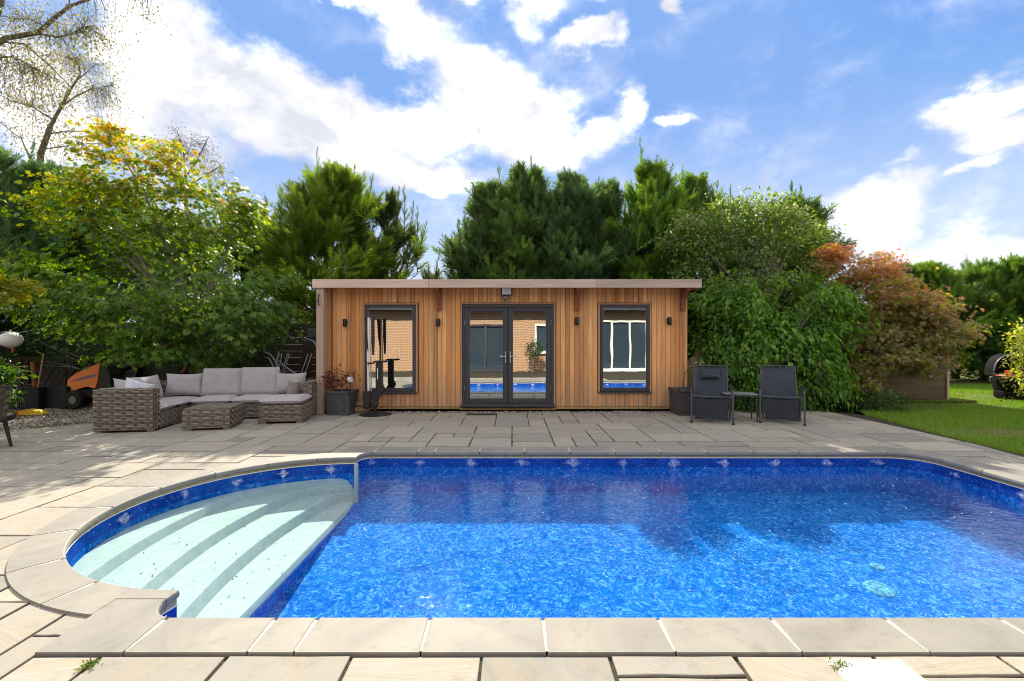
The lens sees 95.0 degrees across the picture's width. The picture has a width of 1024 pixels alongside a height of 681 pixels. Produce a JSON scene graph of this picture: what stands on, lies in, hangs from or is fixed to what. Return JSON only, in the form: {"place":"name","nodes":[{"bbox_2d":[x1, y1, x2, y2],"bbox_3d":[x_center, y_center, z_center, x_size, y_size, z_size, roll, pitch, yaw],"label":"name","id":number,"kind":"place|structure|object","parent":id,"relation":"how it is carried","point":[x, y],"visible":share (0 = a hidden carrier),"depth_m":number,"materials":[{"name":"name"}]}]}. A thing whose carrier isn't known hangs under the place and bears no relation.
{"place":"outdoors","nodes":[
{"label":"outdoors","id":0,"kind":"place"},
{"bbox_2d":[0,405,92,431],"bbox_3d":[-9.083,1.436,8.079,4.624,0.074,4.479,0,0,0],"label":"gravel","id":1,"kind":"structure","parent":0,"point":[59,419],"depth_m":8.62,"materials":[{"name":"grey gravel"}]},
{"bbox_2d":[0,354,38,412],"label":"broadleaf bush","id":2,"kind":"object","parent":1,"relation":"on","point":[9,377],"visible":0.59,"depth_m":8.79,"materials":[{"name":"green plant"}]},
{"bbox_2d":[0,353,43,386],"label":"broken chair","id":3,"kind":"object","parent":1,"relation":"on","point":[32,367],"visible":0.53,"depth_m":9.87,"materials":[{"name":"orange wood"}]},
{"bbox_2d":[0,273,48,309],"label":"maple sapling","id":4,"kind":"object","parent":1,"relation":"on","point":[13,285],"visible":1,"depth_m":7.60,"materials":[{"name":"yellow plant"}]},
{"bbox_2d":[9,408,48,414],"bbox_3d":[-9.421,1.370,8.935,0.936,0.120,0.186,0,0,-14],"label":"beach toy","id":5,"kind":"object","parent":1,"relation":"on","point":[32,411],"visible":0.79,"depth_m":8.92,"materials":[{"name":"yellow plastic"}]},
{"bbox_2d":[8,385,57,408],"bbox_3d":[-10.150,1.198,9.943,0.640,0.445,0.435,0,0,-3],"label":"ribbed box","id":6,"kind":"object","parent":1,"relation":"on","point":[35,397],"visible":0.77,"depth_m":9.74,"materials":[{"name":"black plastic"}]},
{"bbox_2d":[0,302,76,388],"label":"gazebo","id":7,"kind":"object","parent":1,"relation":"on","point":[52,366],"visible":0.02,"depth_m":11.88,"materials":[{"name":"brown wood"}]},
{"bbox_2d":[0,421,92,429],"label":"edge weeds","id":8,"kind":"object","parent":1,"relation":"on","point":[65,423],"visible":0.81,"depth_m":7.83,"materials":[{"name":"green plant"}]},
{"bbox_2d":[46,385,88,408],"bbox_3d":[-9.502,1.198,10.043,0.600,0.445,0.435,0,0,14],"label":"ribbed box","id":9,"kind":"object","parent":1,"relation":"on","point":[55,396],"visible":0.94,"depth_m":9.85,"materials":[{"name":"black plastic"}]},
{"bbox_2d":[64,358,144,408],"bbox_3d":[-8.595,0.864,10.080,1.380,1.109,0.797,0,0,-8],"label":"ride on mower","id":10,"kind":"object","parent":1,"relation":"on","point":[82,384],"visible":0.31,"depth_m":9.82,"materials":[{"name":"plastic"}]},
{"bbox_2d":[120,355,194,380],"bbox_3d":[-7.976,0.860,10.461,1.715,1.120,0.630,0,0,-6],"label":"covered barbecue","id":11,"kind":"object","parent":1,"relation":"on","point":[150,370],"visible":0.32,"depth_m":10.23,"materials":[{"name":"fabric"}]},
{"bbox_2d":[29,349,864,454],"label":"ground","id":12,"kind":"structure","parent":0,"point":[843,410],"depth_m":10.02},
{"bbox_2d":[0,137,119,356],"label":"conifer","id":13,"kind":"object","parent":12,"relation":"on","point":[9,171],"visible":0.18,"depth_m":12.93,"materials":[{"name":"green plant"}]},
{"bbox_2d":[19,357,107,385],"bbox_3d":[-10.381,0.905,10.922,2.000,1.030,0.060,0,0,-4],"label":"trellis","id":14,"kind":"object","parent":12,"relation":"on","point":[31,358],"visible":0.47,"depth_m":10.89,"materials":[{"name":"brown wood"}]},
{"bbox_2d":[0,154,130,377],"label":"conifer","id":15,"kind":"object","parent":12,"relation":"on","point":[33,167],"visible":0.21,"depth_m":12.86,"materials":[{"name":"green plant"}]},
{"bbox_2d":[0,40,143,171],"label":"birch tree","id":16,"kind":"object","parent":12,"relation":"on","point":[46,136],"visible":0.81,"depth_m":15.46,"materials":[{"name":"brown plant"}]},
{"bbox_2d":[0,0,171,135],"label":"birch tree","id":17,"kind":"object","parent":12,"relation":"on","point":[39,31],"visible":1,"depth_m":12.57,"materials":[{"name":"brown plant"}]},
{"bbox_2d":[39,183,172,323],"bbox_3d":[-12.463,-1.782,14.835,4.006,6.409,4.395,0,0,0],"label":"conifer","id":18,"kind":"object","parent":12,"relation":"on","point":[87,252],"visible":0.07,"depth_m":13.88,"materials":[{"name":"green plant"}]},
{"bbox_2d":[0,303,300,384],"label":"laurel shrub","id":19,"kind":"object","parent":12,"relation":"on","point":[82,349],"visible":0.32,"depth_m":10.91,"materials":[{"name":"green plant"}]},
{"bbox_2d":[0,116,313,373],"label":"japanese maple","id":20,"kind":"object","parent":12,"relation":"on","point":[94,321],"visible":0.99,"depth_m":9.43,"materials":[{"name":"green plant"}]},
{"bbox_2d":[24,319,65,333],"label":"string lights","id":21,"kind":"object","parent":20,"relation":"attached to","point":[63,323],"visible":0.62,"depth_m":9.03,"materials":[{"name":"white plastic"}]},
{"bbox_2d":[0,330,23,351],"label":"paper lantern","id":22,"kind":"object","parent":21,"relation":"hanging from","point":[11,338],"visible":1,"depth_m":8.82,"materials":[{"name":"white paper"}]},
{"bbox_2d":[0,324,315,385],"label":"fence","id":23,"kind":"object","parent":12,"relation":"on","point":[305,349],"visible":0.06,"depth_m":12.60,"materials":[{"name":"brown wood"}]},
{"bbox_2d":[110,212,236,323],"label":"conifer","id":24,"kind":"object","parent":12,"relation":"on","point":[131,277],"visible":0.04,"depth_m":14.38,"materials":[{"name":"green plant"}]},
{"bbox_2d":[134,123,235,213],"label":"birch tree","id":25,"kind":"object","parent":12,"relation":"on","point":[189,152],"visible":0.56,"depth_m":17.97,"materials":[{"name":"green plant"}]},
{"bbox_2d":[195,360,232,373],"bbox_3d":[-6.306,0.901,9.938,0.980,1.086,0.782,0,0,0],"label":"lime shrub","id":26,"kind":"object","parent":12,"relation":"on","point":[222,365],"visible":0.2,"depth_m":9.92,"materials":[{"name":"green plant"}]},
{"bbox_2d":[152,197,303,323],"bbox_3d":[-8.730,-1.674,15.172,4.368,6.209,4.559,0,0,0],"label":"conifer","id":27,"kind":"object","parent":12,"relation":"on","point":[247,239],"visible":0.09,"depth_m":14.20,"materials":[{"name":"green plant"}]},
{"bbox_2d":[263,351,311,373],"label":"metal tubes","id":28,"kind":"object","parent":12,"relation":"on","point":[276,360],"visible":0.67,"depth_m":10.01,"materials":[{"name":"metal"}]},
{"bbox_2d":[301,329,315,347],"bbox_3d":[-4.200,0.581,10.300,0.900,1.682,0.600,0,0,0],"label":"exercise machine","id":29,"kind":"object","parent":12,"relation":"on","point":[311,334],"visible":0.23,"depth_m":10.20,"materials":[{"name":"grey metal"}]},
{"bbox_2d":[193,147,429,327],"bbox_3d":[-5.505,-2.106,14.441,6.235,7.119,6.486,0,0,31],"label":"conifer","id":30,"kind":"object","parent":12,"relation":"on","point":[328,212],"visible":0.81,"depth_m":13.17,"materials":[{"name":"green plant"}]},
{"bbox_2d":[350,185,429,278],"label":"conifer","id":31,"kind":"object","parent":12,"relation":"on","point":[390,211],"visible":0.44,"depth_m":14.87,"materials":[{"name":"green plant"}]},
{"bbox_2d":[419,255,444,279],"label":"conifer","id":32,"kind":"object","parent":12,"relation":"on","point":[429,274],"visible":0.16,"depth_m":16.16,"materials":[{"name":"green plant"}]},
{"bbox_2d":[430,177,541,278],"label":"conifer","id":33,"kind":"object","parent":12,"relation":"on","point":[465,252],"visible":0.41,"depth_m":12.75,"materials":[{"name":"green plant"}]},
{"bbox_2d":[472,154,583,307],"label":"conifer","id":34,"kind":"object","parent":12,"relation":"on","point":[524,187],"visible":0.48,"depth_m":12.41,"materials":[{"name":"green plant"}]},
{"bbox_2d":[66,455,1023,619],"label":"pool","id":35,"kind":"structure","parent":12,"relation":"in","point":[355,552],"depth_m":4.67,"materials":[{"name":"liquid"}]},
{"bbox_2d":[112,504,324,603],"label":"leaf litter","id":36,"kind":"object","parent":35,"relation":"on","point":[215,562],"visible":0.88,"depth_m":3.84,"materials":[{"name":"brown plant"}]},
{"bbox_2d":[6,446,1023,656],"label":"pool coping","id":37,"kind":"object","parent":35,"relation":"on","point":[120,621],"visible":0.95,"depth_m":2.29,"materials":[{"name":"stone"}]},
{"bbox_2d":[524,165,628,278],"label":"conifer","id":38,"kind":"object","parent":12,"relation":"on","point":[571,220],"visible":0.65,"depth_m":12.27,"materials":[{"name":"green plant"}]},
{"bbox_2d":[566,176,655,278],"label":"conifer","id":39,"kind":"object","parent":12,"relation":"on","point":[610,191],"visible":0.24,"depth_m":12.85,"materials":[{"name":"green plant"}]},
{"bbox_2d":[594,137,730,358],"bbox_3d":[3.795,-2.146,13.015,4.334,7.141,4.583,0,0,0],"label":"conifer","id":40,"kind":"object","parent":12,"relation":"on","point":[651,206],"visible":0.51,"depth_m":12.31,"materials":[{"name":"green plant"}]},
{"bbox_2d":[644,165,756,359],"bbox_3d":[5.228,-1.768,13.287,3.744,6.384,3.785,0,0,0],"label":"conifer","id":41,"kind":"object","parent":12,"relation":"on","point":[690,182],"visible":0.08,"depth_m":12.87,"materials":[{"name":"green plant"}]},
{"bbox_2d":[687,350,728,408],"bbox_3d":[3.995,0.857,10.160,1.300,1.327,1.041,0,0,0],"label":"shrub","id":42,"kind":"object","parent":12,"relation":"on","point":[691,362],"visible":0.09,"depth_m":9.82,"materials":[{"name":"green plant"}]},
{"bbox_2d":[700,184,794,381],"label":"conifer","id":43,"kind":"object","parent":12,"relation":"on","point":[751,259],"visible":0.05,"depth_m":13.14,"materials":[{"name":"green plant"}]},
{"bbox_2d":[648,184,855,376],"bbox_3d":[5.657,-1.256,11.409,4.905,5.357,3.051,0,0,0],"label":"whitebeam tree","id":44,"kind":"object","parent":12,"relation":"on","point":[774,210],"visible":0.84,"depth_m":11.05,"materials":[{"name":"green plant"}]},
{"bbox_2d":[687,263,888,413],"bbox_3d":[5.773,-0.062,10.141,4.358,3.259,2.606,0,0,0],"label":"camellia shrub","id":45,"kind":"object","parent":12,"relation":"on","point":[818,333],"visible":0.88,"depth_m":9.71,"materials":[{"name":"green plant"}]},
{"bbox_2d":[0,409,1023,680],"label":"patio","id":46,"kind":"structure","parent":0,"point":[48,475],"depth_m":5.18,"materials":[{"name":"stone"}]},
{"bbox_2d":[0,385,15,446],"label":"wicker chair","id":47,"kind":"object","parent":46,"relation":"on","point":[6,416],"visible":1,"depth_m":6.16,"materials":[{"name":"grey wicker"}]},
{"bbox_2d":[73,657,102,671],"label":"weed tuft","id":48,"kind":"object","parent":46,"relation":"on","point":[88,663],"visible":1,"depth_m":2.05,"materials":[{"name":"green plant"}]},
{"bbox_2d":[92,387,178,432],"bbox_3d":[-6.051,1.079,7.596,0.854,0.682,0.774,0,0,-10],"label":"sofa section","id":49,"kind":"object","parent":46,"relation":"on","point":[123,409],"visible":0.99,"depth_m":7.25,"materials":[{"name":"woven rattan wicker"},{"name":"cushion fabric"}]},
{"bbox_2d":[160,401,176,409],"bbox_3d":[-5.977,1.076,7.695,0.654,0.124,0.573,0,0,-10],"label":"seat cushion","id":50,"kind":"object","parent":49,"relation":"on","point":[164,405],"visible":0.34,"depth_m":7.76,"materials":[{"name":"fabric"}]},
{"bbox_2d":[113,378,125,387],"bbox_3d":[-6.195,0.819,7.619,0.175,0.391,0.511,-23,-15,4],"label":"back pillow","id":51,"kind":"object","parent":50,"relation":"on","point":[119,383],"visible":0.2,"depth_m":7.44,"materials":[{"name":"fabric"}]},
{"bbox_2d":[124,377,154,387],"bbox_3d":[-6.053,0.818,7.561,0.391,0.391,0.139,28,-45,-37],"label":"silver pillow","id":52,"kind":"object","parent":50,"relation":"on","point":[130,383],"visible":0.39,"depth_m":7.56,"materials":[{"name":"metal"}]},
{"bbox_2d":[160,380,200,422],"bbox_3d":[-6.191,1.084,8.450,0.874,0.672,0.966,0,0,-10],"label":"sofa section","id":53,"kind":"object","parent":46,"relation":"on","point":[164,385],"visible":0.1,"depth_m":8.65,"materials":[{"name":"grey wicker"}]},
{"bbox_2d":[160,396,197,405],"bbox_3d":[-6.086,1.079,8.371,0.674,0.119,0.754,0,0,-10],"label":"seat cushion","id":54,"kind":"object","parent":53,"relation":"on","point":[181,400],"visible":0.41,"depth_m":8.27,"materials":[{"name":"fabric"}]},
{"bbox_2d":[130,374,162,397],"bbox_3d":[-6.315,0.820,8.136,0.208,0.432,0.631,-14,0,-2],"label":"back pillow","id":55,"kind":"object","parent":54,"relation":"on","point":[154,380],"visible":0.35,"depth_m":8.18,"materials":[{"name":"fabric"}]},
{"bbox_2d":[163,373,202,395],"bbox_3d":[-6.103,0.820,8.753,0.651,0.432,0.221,0,-16,-14],"label":"back pillow","id":56,"kind":"object","parent":54,"relation":"on","point":[184,384],"visible":0.97,"depth_m":8.68,"materials":[{"name":"fabric"}]},
{"bbox_2d":[182,402,244,430],"bbox_3d":[-4.897,1.244,7.746,0.695,0.352,0.735,0,0,-13],"label":"coffee table","id":57,"kind":"object","parent":46,"relation":"on","point":[224,416],"visible":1,"depth_m":7.44,"materials":[{"name":"grey wicker"}]},
{"bbox_2d":[190,393,279,416],"bbox_3d":[-5.121,1.084,8.770,1.354,0.672,0.704,0,0,-10],"label":"sofa section","id":58,"kind":"object","parent":46,"relation":"on","point":[251,409],"visible":0.08,"depth_m":8.50,"materials":[{"name":"grey wicker"}]},
{"bbox_2d":[189,394,239,403],"bbox_3d":[-5.434,1.072,8.649,0.659,0.130,0.634,0,0,-10],"label":"seat cushion","id":59,"kind":"object","parent":58,"relation":"on","point":[222,398],"visible":0.88,"depth_m":8.39,"materials":[{"name":"fabric"}]},
{"bbox_2d":[201,368,241,395],"bbox_3d":[-5.473,0.774,8.839,0.669,0.513,0.135,0,-14,-10],"label":"back cushion","id":60,"kind":"object","parent":59,"relation":"on","point":[218,381],"visible":0.98,"depth_m":8.79,"materials":[{"name":"fabric"}]},
{"bbox_2d":[230,394,274,402],"bbox_3d":[-4.779,1.073,8.764,0.669,0.129,0.634,0,0,-10],"label":"seat cushion","id":61,"kind":"object","parent":58,"relation":"on","point":[250,398],"visible":0.64,"depth_m":8.49,"materials":[{"name":"fabric"}]},
{"bbox_2d":[240,367,279,394],"bbox_3d":[-4.812,0.763,8.954,0.674,0.523,0.138,0,-14,-10],"label":"back cushion","id":62,"kind":"object","parent":61,"relation":"on","point":[258,380],"visible":0.95,"depth_m":8.90,"materials":[{"name":"fabric"}]},
{"bbox_2d":[258,400,312,423],"bbox_3d":[-3.996,1.254,8.330,0.734,0.332,0.694,0,0,-9],"label":"ottoman","id":63,"kind":"object","parent":46,"relation":"on","point":[300,412],"visible":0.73,"depth_m":8.02,"materials":[{"name":"grey wicker"}]},
{"bbox_2d":[258,394,311,403],"bbox_3d":[-3.999,1.025,8.320,0.714,0.143,0.674,0,0,-9],"label":"seat cushion","id":64,"kind":"object","parent":63,"relation":"on","point":[286,399],"visible":1,"depth_m":8.05,"materials":[{"name":"fabric"}]},
{"bbox_2d":[280,378,316,416],"bbox_3d":[-4.101,1.084,8.950,0.734,0.672,0.705,0,0,-10],"label":"sofa section","id":65,"kind":"object","parent":46,"relation":"on","point":[310,386],"visible":0.29,"depth_m":8.78,"materials":[{"name":"grey wicker"}]},
{"bbox_3d":[-4.172,1.073,8.861,0.563,0.130,0.613,0,0,-10],"label":"seat cushion","id":66,"kind":"object","parent":65,"relation":"on","visible":0},
{"bbox_2d":[274,372,306,393],"bbox_3d":[-4.263,0.820,9.025,0.571,0.412,0.206,0,-15,-10],"label":"back pillow","id":67,"kind":"object","parent":66,"relation":"on","point":[282,382],"visible":0.73,"depth_m":8.96,"materials":[{"name":"fabric"}]},
{"bbox_2d":[287,378,300,393],"bbox_3d":[-4.090,0.880,8.804,0.223,0.320,0.223,10,10,-10],"label":"round bolster","id":68,"kind":"object","parent":66,"relation":"on","point":[294,384],"visible":0.91,"depth_m":8.72,"materials":[{"name":"beige fabric"}]},
{"bbox_2d":[325,389,358,415],"bbox_3d":[-3.285,1.192,9.100,0.476,0.455,0.476,0,0,4],"label":"planter","id":69,"kind":"object","parent":46,"relation":"on","point":[341,402],"visible":0.94,"depth_m":8.89,"materials":[{"name":"plastic"}]},
{"bbox_2d":[318,364,360,390],"bbox_3d":[-3.297,0.731,9.107,0.819,0.599,0.650,0,0,0],"label":"red maple shrub","id":70,"kind":"object","parent":69,"relation":"on","point":[333,385],"visible":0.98,"depth_m":9.02,"materials":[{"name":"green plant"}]},
{"bbox_2d":[347,376,353,383],"bbox_3d":[-3.100,0.848,8.985,0.130,0.345,0.130,0,0,0],"label":"solar lantern","id":71,"kind":"object","parent":69,"relation":"on","point":[350,380],"visible":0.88,"depth_m":8.94,"materials":[{"name":"white plastic"}]},
{"bbox_2d":[359,316,390,416],"bbox_3d":[-2.620,0.480,8.980,0.580,1.880,0.580,0,0,0],"label":"folded parasol","id":72,"kind":"object","parent":46,"relation":"on","point":[370,400],"visible":1,"depth_m":8.95,"materials":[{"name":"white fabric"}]},
{"bbox_2d":[312,279,701,413],"bbox_3d":[-0.095,0.124,10.550,7.460,2.592,3.201,0,0,0],"label":"garden room","id":73,"kind":"object","parent":46,"relation":"on","point":[536,344],"visible":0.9,"depth_m":9.40,"materials":[{"name":"brown wood"}]},
{"bbox_2d":[365,305,416,393],"bbox_3d":[-2.435,0.175,9.402,1.074,1.771,0.115,0,0,0],"label":"window","id":74,"kind":"structure","parent":73,"relation":"in","point":[395,325],"depth_m":9.42,"materials":[{"name":"glass"}]},
{"bbox_2d":[464,307,507,403],"bbox_3d":[-0.520,0.302,9.385,0.866,1.930,0.130,0,0,0],"label":"door","id":75,"kind":"structure","parent":73,"relation":"in","point":[486,328],"depth_m":9.41,"materials":[{"name":"glass"}]},
{"bbox_2d":[508,307,550,403],"bbox_3d":[0.354,0.302,9.385,0.866,1.930,0.130,0,0,0],"label":"door","id":76,"kind":"structure","parent":73,"relation":"in","point":[529,328],"depth_m":9.41,"materials":[{"name":"glass"}]},
{"bbox_2d":[598,305,651,392],"bbox_3d":[2.259,0.170,9.402,1.053,1.760,0.115,0,0,0],"label":"window","id":77,"kind":"structure","parent":73,"relation":"in","point":[624,329],"depth_m":9.42,"materials":[{"name":"glass"}]},
{"bbox_2d":[390,412,670,413],"bbox_3d":[-0.015,1.428,9.290,7.130,0.001,0.260,0,0,0],"label":"gravel strip","id":78,"kind":"object","parent":46,"relation":"on","point":[493,413],"visible":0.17,"depth_m":9.18,"materials":[{"name":"grey gravel"}]},
{"bbox_2d":[357,407,370,412],"bbox_3d":[-2.939,1.360,9.299,0.107,0.108,0.280,0,0,30],"label":"log","id":79,"kind":"object","parent":78,"relation":"on","point":[359,409],"visible":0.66,"depth_m":9.19,"materials":[{"name":"brown wood"}]},
{"bbox_2d":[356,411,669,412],"bbox_3d":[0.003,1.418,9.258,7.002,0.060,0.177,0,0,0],"label":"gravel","id":80,"kind":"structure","parent":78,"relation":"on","point":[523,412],"depth_m":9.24,"materials":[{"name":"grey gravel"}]},
{"bbox_2d":[668,387,695,415],"bbox_3d":[3.370,1.173,9.100,0.506,0.495,0.506,0,0,-4],"label":"planter","id":81,"kind":"object","parent":46,"relation":"on","point":[680,401],"visible":0.61,"depth_m":8.87,"materials":[{"name":"plastic"}]},
{"bbox_2d":[680,359,704,388],"bbox_3d":[3.497,0.670,9.089,0.483,0.620,0.134,0,0,0],"label":"bare twig","id":82,"kind":"object","parent":81,"relation":"on","point":[686,371],"visible":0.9,"depth_m":9.09,"materials":[{"name":"brown plant"}]},
{"bbox_2d":[690,365,734,424],"bbox_3d":[3.569,0.946,8.410,0.704,0.966,0.910,0,0,21],"label":"recliner","id":83,"kind":"object","parent":46,"relation":"on","point":[711,382],"visible":1,"depth_m":8.41,"materials":[{"name":"black fabric"}]},
{"bbox_2d":[721,391,759,421],"bbox_3d":[4.060,1.178,8.400,0.580,0.486,0.450,0,0,14],"label":"side table","id":84,"kind":"object","parent":46,"relation":"on","point":[745,394],"visible":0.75,"depth_m":8.23,"materials":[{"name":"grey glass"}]},
{"bbox_2d":[728,397,764,412],"bbox_3d":[4.815,1.259,9.517,0.956,0.436,1.124,0,0,0],"label":"undergrowth plant","id":85,"kind":"object","parent":46,"relation":"on","point":[748,406],"visible":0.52,"depth_m":9.39,"materials":[{"name":"green plant"}]},
{"bbox_2d":[758,365,805,425],"bbox_3d":[4.757,0.946,8.339,0.704,0.966,0.910,0,0,25],"label":"recliner","id":86,"kind":"object","parent":46,"relation":"on","point":[780,394],"visible":0.99,"depth_m":8.35,"materials":[{"name":"black fabric"}]},
{"bbox_2d":[824,659,926,680],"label":"drain cover","id":87,"kind":"object","parent":46,"relation":"in","point":[879,670],"visible":0.83,"depth_m":2.01,"materials":[{"name":"white"}]},
{"bbox_2d":[828,655,852,670],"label":"weed tuft","id":88,"kind":"object","parent":87,"relation":"on","point":[839,662],"visible":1,"depth_m":2.05,"materials":[{"name":"green plant"}]},
{"bbox_2d":[0,0,1023,322],"label":"sky","id":89,"kind":"structure","parent":0,"point":[907,116],"materials":[{"name":"blue"}]},
{"bbox_2d":[402,540,862,593],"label":"leaf litter","id":90,"kind":"object","parent":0,"point":[730,558],"visible":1,"depth_m":4.47,"materials":[{"name":"brown plant"}]},
{"bbox_2d":[728,367,1023,454],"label":"lawn","id":91,"kind":"structure","parent":0,"point":[959,382],"depth_m":9.01,"materials":[{"name":"green plant"}]},
{"bbox_2d":[745,180,859,367],"bbox_3d":[7.958,-1.634,13.372,3.771,6.126,3.902,0,0,0],"label":"conifer","id":92,"kind":"object","parent":91,"relation":"on","point":[816,205],"visible":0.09,"depth_m":12.73,"materials":[{"name":"green plant"}]},
{"bbox_2d":[826,386,882,410],"bbox_3d":[7.119,1.184,9.866,1.169,0.594,1.043,0,0,-20],"label":"undergrowth plant","id":93,"kind":"object","parent":91,"relation":"on","point":[864,406],"visible":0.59,"depth_m":9.66,"materials":[{"name":"green plant"}]},
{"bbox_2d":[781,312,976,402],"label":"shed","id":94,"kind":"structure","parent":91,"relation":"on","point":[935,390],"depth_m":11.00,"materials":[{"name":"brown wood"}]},
{"bbox_2d":[855,386,923,412],"bbox_3d":[7.743,1.214,9.737,1.481,0.527,1.104,0,0,0],"label":"undergrowth plant","id":95,"kind":"object","parent":91,"relation":"on","point":[894,405],"visible":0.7,"depth_m":9.54,"materials":[{"name":"green plant"}]},
{"bbox_2d":[800,239,993,403],"bbox_3d":[8.242,-0.424,10.386,3.804,3.778,2.379,0,0,27],"label":"orange maple","id":96,"kind":"object","parent":91,"relation":"on","point":[919,347],"visible":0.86,"depth_m":9.99,"materials":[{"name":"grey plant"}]},
{"bbox_2d":[861,260,980,372],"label":"conifer","id":97,"kind":"object","parent":91,"relation":"on","point":[946,290],"visible":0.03,"depth_m":16.24,"materials":[{"name":"green plant"}]},
{"bbox_2d":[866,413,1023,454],"bbox_3d":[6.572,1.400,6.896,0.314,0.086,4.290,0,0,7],"label":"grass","id":98,"kind":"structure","parent":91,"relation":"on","point":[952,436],"depth_m":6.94,"materials":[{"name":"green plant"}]},
{"bbox_2d":[900,258,997,370],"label":"conifer","id":99,"kind":"object","parent":91,"relation":"on","point":[940,276],"visible":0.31,"depth_m":15.83,"materials":[{"name":"green plant"}]},
{"bbox_2d":[948,260,1016,378],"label":"conifer","id":100,"kind":"object","parent":91,"relation":"on","point":[962,317],"visible":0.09,"depth_m":16.15,"materials":[{"name":"green plant"}]},
{"bbox_2d":[950,255,1023,381],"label":"conifer","id":101,"kind":"object","parent":91,"relation":"on","point":[991,271],"visible":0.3,"depth_m":16.09,"materials":[{"name":"green plant"}]},
{"bbox_2d":[979,251,1023,360],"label":"conifer","id":102,"kind":"object","parent":91,"relation":"on","point":[1016,266],"visible":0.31,"depth_m":15.97,"materials":[{"name":"green plant"}]},
{"bbox_2d":[984,354,1023,399],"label":"barbecue","id":103,"kind":"object","parent":91,"relation":"on","point":[993,363],"visible":0.68,"depth_m":11.58,"materials":[{"name":"black metal"}]},
{"bbox_2d":[993,317,1023,411],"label":"golden bush","id":104,"kind":"object","parent":91,"relation":"on","point":[1020,331],"visible":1,"depth_m":9.53,"materials":[{"name":"yellow plant"}]},
{"bbox_3d":[-3.020,1.360,9.238,0.280,0.108,0.107,0,0,-12],"label":"log","id":105,"kind":"object","parent":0,"visible":0},
{"bbox_2d":[356,401,362,406],"bbox_3d":[-2.990,1.255,9.258,0.280,0.108,0.107,0,0,15],"label":"log","id":106,"kind":"object","parent":105,"relation":"on","point":[359,404],"visible":0.31,"depth_m":9.22,"materials":[{"name":"brown wood"}]}
]}

